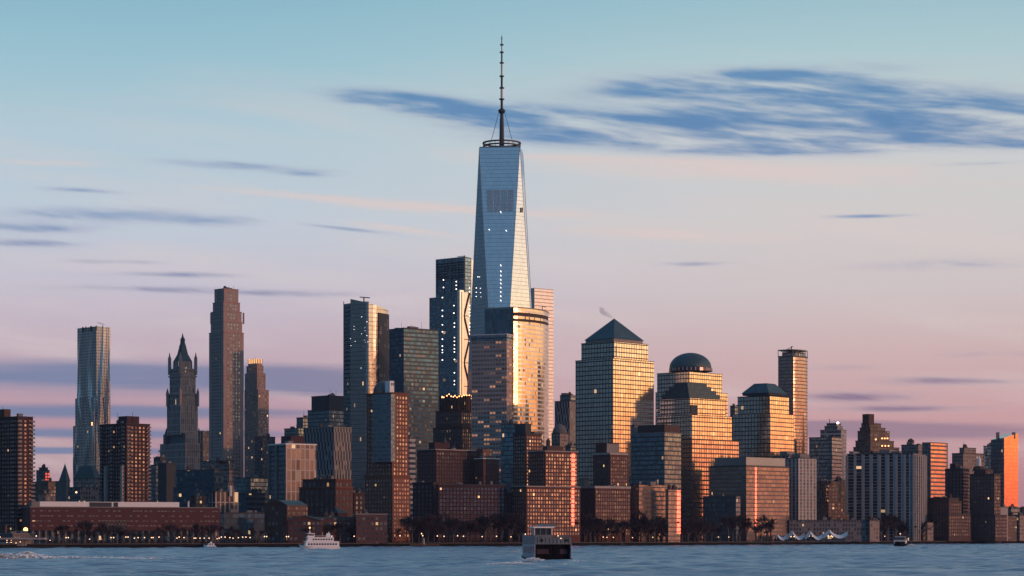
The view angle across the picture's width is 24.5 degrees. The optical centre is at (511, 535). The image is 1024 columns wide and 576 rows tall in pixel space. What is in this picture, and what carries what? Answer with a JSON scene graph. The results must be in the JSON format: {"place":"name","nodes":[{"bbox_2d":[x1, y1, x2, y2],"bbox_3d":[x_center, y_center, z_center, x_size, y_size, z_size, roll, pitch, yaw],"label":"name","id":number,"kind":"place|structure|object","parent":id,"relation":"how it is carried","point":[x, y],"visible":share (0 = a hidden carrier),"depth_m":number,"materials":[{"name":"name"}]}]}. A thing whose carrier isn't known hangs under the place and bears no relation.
{"place":"outdoors","nodes":[
{"label":"outdoors","id":0,"kind":"place"},
{"bbox_2d":[36,464,49,480],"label":"glowing tower","id":1,"kind":"structure","parent":0,"point":[43,472],"depth_m":2503.66,"materials":[{"name":"blue glass"}]},
{"bbox_2d":[33,478,54,492],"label":"block","id":2,"kind":"structure","parent":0,"point":[40,484],"depth_m":2258.22,"materials":[{"name":"brown concrete"}]},
{"bbox_2d":[33,489,55,501],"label":"block","id":3,"kind":"structure","parent":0,"point":[48,495],"depth_m":1954.83,"materials":[{"name":"grey concrete"}]},
{"bbox_2d":[55,465,69,501],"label":"chapel","id":4,"kind":"structure","parent":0,"point":[62,484],"depth_m":2153.46,"materials":[{"name":"teal stone"}]},
{"bbox_2d":[68,484,99,501],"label":"dark block","id":5,"kind":"structure","parent":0,"point":[84,493],"depth_m":1906.73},
{"bbox_2d":[73,466,99,486],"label":"mansard building","id":6,"kind":"structure","parent":0,"point":[87,475],"depth_m":2357.55,"materials":[{"name":"teal glass"}]},
{"bbox_2d":[73,323,110,486],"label":"rippled tower","id":7,"kind":"structure","parent":0,"point":[92,407],"depth_m":2807.60,"materials":[{"name":"metal"}]},
{"bbox_2d":[99,412,150,501],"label":"apartment tower","id":8,"kind":"structure","parent":0,"point":[125,458],"depth_m":1709.76,"materials":[{"name":"brick"}]},
{"bbox_2d":[150,461,158,501],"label":"blank block","id":9,"kind":"structure","parent":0,"point":[154,483],"depth_m":2101.37,"materials":[{"name":"blue glass"}]},
{"bbox_2d":[157,453,175,501],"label":"blank block","id":10,"kind":"structure","parent":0,"point":[166,477],"depth_m":2053.88,"materials":[{"name":"concrete"}]},
{"bbox_2d":[159,333,200,486],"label":"gothic tower","id":11,"kind":"structure","parent":0,"point":[180,445],"depth_m":2715.60,"materials":[{"name":"beige stone"}]},
{"bbox_2d":[190,490,206,506],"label":"shed","id":12,"kind":"structure","parent":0,"point":[198,499],"depth_m":1763.29,"materials":[{"name":"grey concrete"}]},
{"bbox_2d":[200,457,238,490],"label":"stepped block","id":13,"kind":"structure","parent":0,"point":[230,471],"depth_m":2257.77,"materials":[{"name":"concrete"}]},
{"bbox_2d":[209,286,243,477],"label":"stone skyscraper","id":14,"kind":"structure","parent":0,"point":[226,387],"depth_m":2509.55,"materials":[{"name":"stone"}]},
{"bbox_2d":[220,509,264,542],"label":"shed","id":15,"kind":"structure","parent":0,"point":[246,520],"depth_m":1685.37,"materials":[{"name":"metal"}]},
{"bbox_2d":[244,356,268,476],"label":"crowned tower","id":16,"kind":"structure","parent":0,"point":[256,408],"depth_m":2568.11,"materials":[{"name":"beige stone"}]},
{"bbox_2d":[307,389,342,426],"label":"dark glass block","id":17,"kind":"structure","parent":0,"point":[325,409],"depth_m":2360.64,"materials":[{"name":"black glass"}]},
{"bbox_2d":[299,474,353,516],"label":"brick warehouse","id":18,"kind":"structure","parent":0,"point":[320,495],"depth_m":1698.59,"materials":[{"name":"brick"}]},
{"bbox_2d":[353,488,364,513],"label":"brick warehouse","id":19,"kind":"structure","parent":0,"point":[358,498],"depth_m":1723.12,"materials":[{"name":"brick"}]},
{"bbox_2d":[343,297,388,492],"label":"curved glass tower","id":20,"kind":"structure","parent":0,"point":[365,347],"depth_m":2207.25,"materials":[{"name":"glass"}]},
{"bbox_2d":[409,436,415,530],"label":"pale strip block","id":21,"kind":"structure","parent":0,"point":[412,458],"depth_m":1901.38,"materials":[{"name":"concrete"}]},
{"bbox_2d":[389,322,437,481],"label":"steel office tower","id":22,"kind":"structure","parent":0,"point":[413,361],"depth_m":2412.87,"materials":[{"name":"metal"}]},
{"bbox_2d":[412,472,438,542],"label":"brick apartment block","id":23,"kind":"structure","parent":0,"point":[424,498],"depth_m":1749.00,"materials":[{"name":"brick"}]},
{"bbox_2d":[416,438,475,483],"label":"brick apartment block","id":24,"kind":"structure","parent":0,"point":[442,462],"depth_m":1801.62,"materials":[{"name":"brick"}]},
{"bbox_2d":[429,255,472,410],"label":"braced tower","id":25,"kind":"structure","parent":0,"point":[449,311],"depth_m":2713.04,"materials":[{"name":"glass"}]},
{"bbox_2d":[436,477,504,542],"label":"brick apartment block","id":26,"kind":"structure","parent":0,"point":[464,502],"depth_m":1741.11,"materials":[{"name":"brick"}]},
{"bbox_2d":[0,541,960,544],"bbox_3d":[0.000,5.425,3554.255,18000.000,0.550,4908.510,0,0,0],"label":"promenade","id":27,"kind":"structure","parent":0,"point":[440,543],"depth_m":1617.58,"materials":[{"name":"concrete"}]},
{"bbox_2d":[474,449,499,483],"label":"brick apartment block","id":28,"kind":"structure","parent":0,"point":[486,468],"depth_m":1805.52,"materials":[{"name":"brown brick"}]},
{"bbox_2d":[467,36,531,395],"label":"tapering glass tower","id":29,"kind":"structure","parent":0,"point":[501,272],"depth_m":2509.12,"materials":[{"name":"glass"}]},
{"bbox_2d":[471,306,548,483],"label":"curved office tower","id":30,"kind":"structure","parent":0,"point":[509,363],"depth_m":2200.53,"materials":[{"name":"gold glass"}]},
{"bbox_2d":[0,543,1023,575],"bbox_3d":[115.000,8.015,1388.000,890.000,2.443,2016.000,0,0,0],"label":"water","id":31,"kind":"structure","parent":0,"point":[985,559],"depth_m":690.68,"materials":[{"name":"blue liquid"}]},
{"bbox_2d":[0,538,65,547],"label":"pier","id":32,"kind":"structure","parent":31,"relation":"on","point":[21,542],"depth_m":1442.90,"materials":[{"name":"stone"}]},
{"bbox_2d":[0,526,33,543],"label":"terminal shed","id":33,"kind":"structure","parent":32,"relation":"on","point":[16,534],"depth_m":1488.23,"materials":[{"name":"concrete"}]},
{"bbox_2d":[0,553,147,558],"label":"foam","id":34,"kind":"object","parent":31,"relation":"on","point":[11,555],"visible":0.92,"depth_m":792.55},
{"bbox_2d":[9,556,160,558],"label":"foam","id":35,"kind":"object","parent":31,"relation":"on","point":[82,557],"visible":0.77,"depth_m":791.14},
{"bbox_2d":[299,527,339,548],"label":"passenger ferry","id":36,"kind":"object","parent":31,"relation":"on","point":[312,541],"visible":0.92,"depth_m":1304.47,"materials":[{"name":"white metal"}]},
{"bbox_2d":[521,515,571,559],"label":"commuter ferry","id":37,"kind":"object","parent":31,"relation":"on","point":[541,543],"visible":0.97,"depth_m":723.98,"materials":[{"name":"white metal"}]},
{"bbox_2d":[0,0,1023,506],"label":"sky","id":38,"kind":"structure","parent":0,"point":[734,184],"materials":[{"name":"blue"}]},
{"bbox_2d":[531,288,552,445],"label":"pale glass tower","id":39,"kind":"structure","parent":0,"point":[540,297],"depth_m":2775.06,"materials":[{"name":"glass"}]},
{"bbox_2d":[527,438,577,486],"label":"brick apartment block","id":40,"kind":"structure","parent":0,"point":[548,465],"depth_m":1784.85,"materials":[{"name":"brick"}]},
{"bbox_2d":[551,424,568,450],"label":"domed block","id":41,"kind":"structure","parent":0,"point":[559,435],"depth_m":2456.53,"materials":[{"name":"grey stone"}]},
{"bbox_2d":[592,443,627,485],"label":"brick apartment block","id":42,"kind":"structure","parent":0,"point":[610,464],"depth_m":1848.02,"materials":[{"name":"brick"}]},
{"bbox_2d":[575,319,653,535],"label":"pyramid tower","id":43,"kind":"structure","parent":0,"point":[614,381],"depth_m":2067.59,"materials":[{"name":"stone"}]},
{"bbox_2d":[631,425,681,541],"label":"dark glass block","id":44,"kind":"structure","parent":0,"point":[656,453],"depth_m":1970.48,"materials":[{"name":"glass"}]},
{"bbox_2d":[655,353,727,424],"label":"domed tower","id":45,"kind":"structure","parent":0,"point":[690,367],"depth_m":2300.88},
{"bbox_2d":[657,382,738,541],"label":"stepped tower","id":46,"kind":"structure","parent":0,"point":[695,412],"depth_m":2085.03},
{"bbox_2d":[702,494,740,541],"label":"apartment block","id":47,"kind":"structure","parent":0,"point":[716,508],"depth_m":1996.65,"materials":[{"name":"concrete"}]},
{"bbox_2d":[732,383,793,457],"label":"hipped tower","id":48,"kind":"structure","parent":0,"point":[763,423],"depth_m":2175.05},
{"bbox_2d":[778,346,807,453],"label":"slim tower","id":49,"kind":"structure","parent":0,"point":[793,374],"depth_m":2465.80,"materials":[{"name":"stone"}]},
{"bbox_2d":[786,454,816,519],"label":"gateway tower","id":50,"kind":"structure","parent":0,"point":[802,486],"depth_m":2096.40,"materials":[{"name":"concrete"}]},
{"bbox_2d":[809,434,842,480],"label":"black glass tower","id":51,"kind":"structure","parent":0,"point":[826,451],"depth_m":2426.39,"materials":[{"name":"brown glass"}]},
{"bbox_2d":[820,419,846,479],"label":"striped tower","id":52,"kind":"structure","parent":0,"point":[835,429],"depth_m":2568.11,"materials":[{"name":"metal"}]},
{"bbox_2d":[825,476,849,519],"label":"stepped brick block","id":53,"kind":"structure","parent":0,"point":[833,507],"depth_m":2163.47,"materials":[{"name":"brick"}]},
{"bbox_2d":[853,414,898,453],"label":"ziggurat tower","id":54,"kind":"structure","parent":0,"point":[873,436],"depth_m":2498.95,"materials":[{"name":"brown brick"}]},
{"bbox_2d":[901,438,921,453],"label":"terraced block","id":55,"kind":"structure","parent":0,"point":[910,447],"depth_m":2387.97,"materials":[{"name":"concrete"}]},
{"bbox_2d":[922,442,947,500],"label":"round front tower","id":56,"kind":"structure","parent":0,"point":[936,453],"depth_m":2334.69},
{"bbox_2d":[952,444,984,513],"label":"tan tower","id":57,"kind":"structure","parent":0,"point":[966,457],"depth_m":2438.60,"materials":[{"name":"concrete"}]},
{"bbox_2d":[983,442,990,469],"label":"teal tower","id":58,"kind":"structure","parent":0,"point":[987,450],"depth_m":2535.62,"materials":[{"name":"glass"}]},
{"label":"ground","id":59,"kind":"structure","parent":0,"visible":0},
{"bbox_2d":[0,407,34,530],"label":"apartment tower","id":60,"kind":"structure","parent":59,"relation":"on","point":[16,464],"depth_m":1565.69,"materials":[{"name":"brick"}]},
{"bbox_2d":[73,521,94,543],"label":"bare tree","id":61,"kind":"object","parent":59,"relation":"on","point":[87,525],"visible":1,"depth_m":1481.10,"materials":[{"name":"brown plant"}]},
{"bbox_2d":[22,501,219,543],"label":"pier school","id":62,"kind":"object","parent":59,"relation":"on","point":[42,519],"visible":0.84,"depth_m":1552.32,"materials":[{"name":"brick"}]},
{"bbox_2d":[173,465,223,506],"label":"banded office","id":63,"kind":"structure","parent":59,"relation":"on","point":[193,482],"depth_m":1910.10,"materials":[{"name":"blue glass"}]},
{"bbox_2d":[200,430,208,468],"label":"dark office","id":64,"kind":"structure","parent":59,"relation":"on","point":[204,451],"depth_m":2782.53,"materials":[{"name":"grey metal"}]},
{"bbox_2d":[208,486,238,542],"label":"white office","id":65,"kind":"structure","parent":59,"relation":"on","point":[225,501],"depth_m":1785.72,"materials":[{"name":"concrete"}]},
{"bbox_2d":[235,473,266,492],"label":"teal office","id":66,"kind":"structure","parent":59,"relation":"on","point":[246,483],"depth_m":2057.05,"materials":[{"name":"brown glass"}]},
{"bbox_2d":[238,488,266,512],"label":"teal office","id":67,"kind":"structure","parent":59,"relation":"on","point":[255,499],"depth_m":1835.99,"materials":[{"name":"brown glass"}]},
{"bbox_2d":[255,433,274,477],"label":"grey office","id":68,"kind":"structure","parent":59,"relation":"on","point":[262,443],"depth_m":2503.45,"materials":[{"name":"glass"}]},
{"bbox_2d":[265,500,307,542],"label":"barrel roof building","id":69,"kind":"structure","parent":59,"relation":"on","point":[279,514],"depth_m":1585.12,"materials":[{"name":"brown brick"}]},
{"bbox_2d":[267,436,316,502],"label":"white grid office","id":70,"kind":"structure","parent":59,"relation":"on","point":[291,462],"depth_m":1798.32,"materials":[{"name":"paint"}]},
{"bbox_2d":[284,424,302,435],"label":"slanted office","id":71,"kind":"structure","parent":59,"relation":"on","point":[293,431],"depth_m":2507.22,"materials":[{"name":"glass"}]},
{"bbox_2d":[287,515,323,542],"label":"gabled brick building","id":72,"kind":"structure","parent":59,"relation":"on","point":[297,533],"depth_m":1580.00,"materials":[{"name":"brown brick"}]},
{"bbox_2d":[303,420,351,478],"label":"staggered office","id":73,"kind":"structure","parent":59,"relation":"on","point":[333,450],"depth_m":2008.60,"materials":[{"name":"concrete"}]},
{"bbox_2d":[315,512,353,542],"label":"long brick building","id":74,"kind":"structure","parent":59,"relation":"on","point":[330,519],"depth_m":1609.09,"materials":[{"name":"brown brick"}]},
{"bbox_2d":[352,502,387,543],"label":"long brick building","id":75,"kind":"structure","parent":59,"relation":"on","point":[370,528],"depth_m":1602.46,"materials":[{"name":"brick"}]},
{"bbox_2d":[364,381,410,542],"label":"brick tower","id":76,"kind":"structure","parent":59,"relation":"on","point":[387,483],"depth_m":1646.89,"materials":[{"name":"brick"}]},
{"bbox_2d":[400,516,422,542],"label":"bare tree","id":77,"kind":"object","parent":59,"relation":"on","point":[418,518],"visible":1,"depth_m":1648.02,"materials":[{"name":"brown plant"}]},
{"bbox_2d":[419,513,441,542],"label":"bare tree","id":78,"kind":"object","parent":59,"relation":"on","point":[431,518],"visible":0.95,"depth_m":1653.84,"materials":[{"name":"brown plant"}]},
{"bbox_2d":[433,394,470,449],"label":"art deco tower","id":79,"kind":"structure","parent":59,"relation":"on","point":[453,420],"depth_m":2310.10,"materials":[{"name":"brown brick"}]},
{"bbox_2d":[443,518,460,542],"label":"bare tree","id":80,"kind":"object","parent":59,"relation":"on","point":[457,520],"visible":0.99,"depth_m":1671.19,"materials":[{"name":"brown plant"}]},
{"bbox_2d":[41,538,924,543],"bbox_3d":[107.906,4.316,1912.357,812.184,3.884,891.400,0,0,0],"label":"shrubbery","id":81,"kind":"object","parent":59,"relation":"on","point":[165,541],"visible":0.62,"depth_m":1555.71,"materials":[{"name":"green plant"}]},
{"bbox_2d":[474,515,495,542],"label":"bare tree","id":82,"kind":"object","parent":59,"relation":"on","point":[482,518],"visible":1,"depth_m":1692.45,"materials":[{"name":"brown plant"}]},
{"bbox_2d":[488,512,511,542],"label":"bare tree","id":83,"kind":"object","parent":59,"relation":"on","point":[503,520],"visible":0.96,"depth_m":1703.51,"materials":[{"name":"brown plant"}]},
{"bbox_2d":[503,488,511,542],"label":"brick apartment block","id":84,"kind":"structure","parent":59,"relation":"on","point":[507,501],"depth_m":1746.58,"materials":[{"name":"brick"}]},
{"bbox_2d":[500,419,516,490],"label":"teal slab","id":85,"kind":"structure","parent":59,"relation":"on","point":[508,429],"depth_m":1892.76,"materials":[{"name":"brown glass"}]},
{"bbox_2d":[497,512,526,542],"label":"bare tree","id":86,"kind":"object","parent":59,"relation":"on","point":[514,518],"visible":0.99,"depth_m":1707.46,"materials":[{"name":"brown plant"}]},
{"bbox_2d":[513,423,541,485],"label":"brown block","id":87,"kind":"structure","parent":59,"relation":"on","point":[525,438],"depth_m":1885.12,"materials":[{"name":"brick"}]},
{"bbox_2d":[510,486,579,542],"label":"brick apartment block","id":88,"kind":"structure","parent":59,"relation":"on","point":[559,506],"depth_m":1749.06,"materials":[{"name":"brick"}]},
{"bbox_2d":[554,392,574,444],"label":"office","id":89,"kind":"structure","parent":59,"relation":"on","point":[565,410],"depth_m":2655.20,"materials":[{"name":"grey glass"}]},
{"bbox_2d":[580,517,604,541],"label":"bare tree","id":90,"kind":"object","parent":59,"relation":"on","point":[592,521],"visible":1,"depth_m":1776.87,"materials":[{"name":"brown plant"}]},
{"bbox_2d":[580,513,611,541],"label":"bare tree","id":91,"kind":"object","parent":59,"relation":"on","point":[594,534],"visible":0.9,"depth_m":1784.19,"materials":[{"name":"brown plant"}]},
{"bbox_2d":[580,483,630,541],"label":"brick apartment block","id":92,"kind":"structure","parent":59,"relation":"on","point":[605,502],"depth_m":1809.98,"materials":[{"name":"brick"}]},
{"bbox_2d":[630,511,649,541],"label":"bare tree","id":93,"kind":"object","parent":59,"relation":"on","point":[633,516],"visible":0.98,"depth_m":1830.25,"materials":[{"name":"brown plant"}]},
{"bbox_2d":[630,481,666,541],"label":"apartment block","id":94,"kind":"structure","parent":59,"relation":"on","point":[650,497],"depth_m":1857.58,"materials":[{"name":"brick"}]},
{"bbox_2d":[665,484,680,541],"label":"apartment block","id":95,"kind":"structure","parent":59,"relation":"on","point":[673,507],"depth_m":1856.10,"materials":[{"name":"brown stone"}]},
{"bbox_2d":[719,516,737,541],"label":"bare tree","id":96,"kind":"object","parent":59,"relation":"on","point":[724,520],"visible":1,"depth_m":1929.48,"materials":[{"name":"brown plant"}]},
{"bbox_2d":[709,457,788,541],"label":"glass cube office","id":97,"kind":"structure","parent":59,"relation":"on","point":[760,486],"depth_m":2027.94,"materials":[{"name":"glass"}]},
{"bbox_2d":[756,515,778,541],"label":"bare tree","id":98,"kind":"object","parent":59,"relation":"on","point":[763,520],"visible":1,"depth_m":1969.85,"materials":[{"name":"brown plant"}]},
{"bbox_2d":[774,535,847,544],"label":"harbour pavilion","id":99,"kind":"structure","parent":59,"relation":"on","point":[829,539],"depth_m":2024.33,"materials":[{"name":"metal"}]},
{"bbox_2d":[788,515,867,541],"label":"long low block","id":100,"kind":"structure","parent":59,"relation":"on","point":[857,530],"depth_m":2055.75,"materials":[{"name":"grey concrete"}]},
{"bbox_2d":[817,479,840,519],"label":"brown office","id":101,"kind":"structure","parent":59,"relation":"on","point":[821,499],"depth_m":2307.11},
{"bbox_2d":[834,476,844,513],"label":"brown office","id":102,"kind":"structure","parent":59,"relation":"on","point":[838,478],"depth_m":2334.80,"materials":[{"name":"brick"}]},
{"bbox_2d":[868,516,879,541],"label":"building","id":103,"kind":"structure","parent":59,"relation":"on","point":[873,529],"depth_m":2056.56,"materials":[{"name":"grey concrete"}]},
{"bbox_2d":[874,513,895,540],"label":"bare tree","id":104,"kind":"object","parent":59,"relation":"on","point":[887,518],"visible":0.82,"depth_m":2138.90,"materials":[{"name":"brown plant"}]},
{"bbox_2d":[845,450,926,540],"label":"grey slab","id":105,"kind":"structure","parent":59,"relation":"on","point":[886,482],"depth_m":2183.39,"materials":[{"name":"concrete"}]},
{"bbox_2d":[925,522,933,540],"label":"block","id":106,"kind":"structure","parent":59,"relation":"on","point":[928,535],"depth_m":2191.78,"materials":[{"name":"grey concrete"}]},
{"bbox_2d":[927,494,970,540],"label":"stepped apartment block","id":107,"kind":"structure","parent":59,"relation":"on","point":[952,521],"depth_m":2210.54,"materials":[{"name":"brown brick"}]},
{"bbox_2d":[945,463,968,513],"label":"dark brick tower","id":108,"kind":"structure","parent":59,"relation":"on","point":[956,480],"depth_m":2254.95,"materials":[{"name":"brick"}]},
{"bbox_2d":[969,456,1006,540],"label":"brick spire tower","id":109,"kind":"structure","parent":59,"relation":"on","point":[988,521],"depth_m":2239.50,"materials":[{"name":"brick"}]},
{"bbox_2d":[991,432,1017,506],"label":"mirror tower","id":110,"kind":"structure","parent":59,"relation":"on","point":[1004,455],"depth_m":2456.82,"materials":[{"name":"orange glass"}]},
{"bbox_2d":[1008,512,1016,540],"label":"block","id":111,"kind":"structure","parent":59,"relation":"on","point":[1012,527],"depth_m":2295.56,"materials":[{"name":"concrete"}]},
{"bbox_2d":[1013,512,1023,540],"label":"block","id":112,"kind":"structure","parent":59,"relation":"on","point":[1020,526],"depth_m":2311.91,"materials":[{"name":"grey concrete"}]},
{"label":"outer water","id":113,"kind":"structure","parent":0,"visible":0},
{"bbox_2d":[0,541,1023,547],"bbox_3d":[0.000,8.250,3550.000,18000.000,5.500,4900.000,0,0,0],"label":"sea wall","id":114,"kind":"structure","parent":113,"relation":"in","point":[408,544],"depth_m":1676.44,"materials":[{"name":"stone"}]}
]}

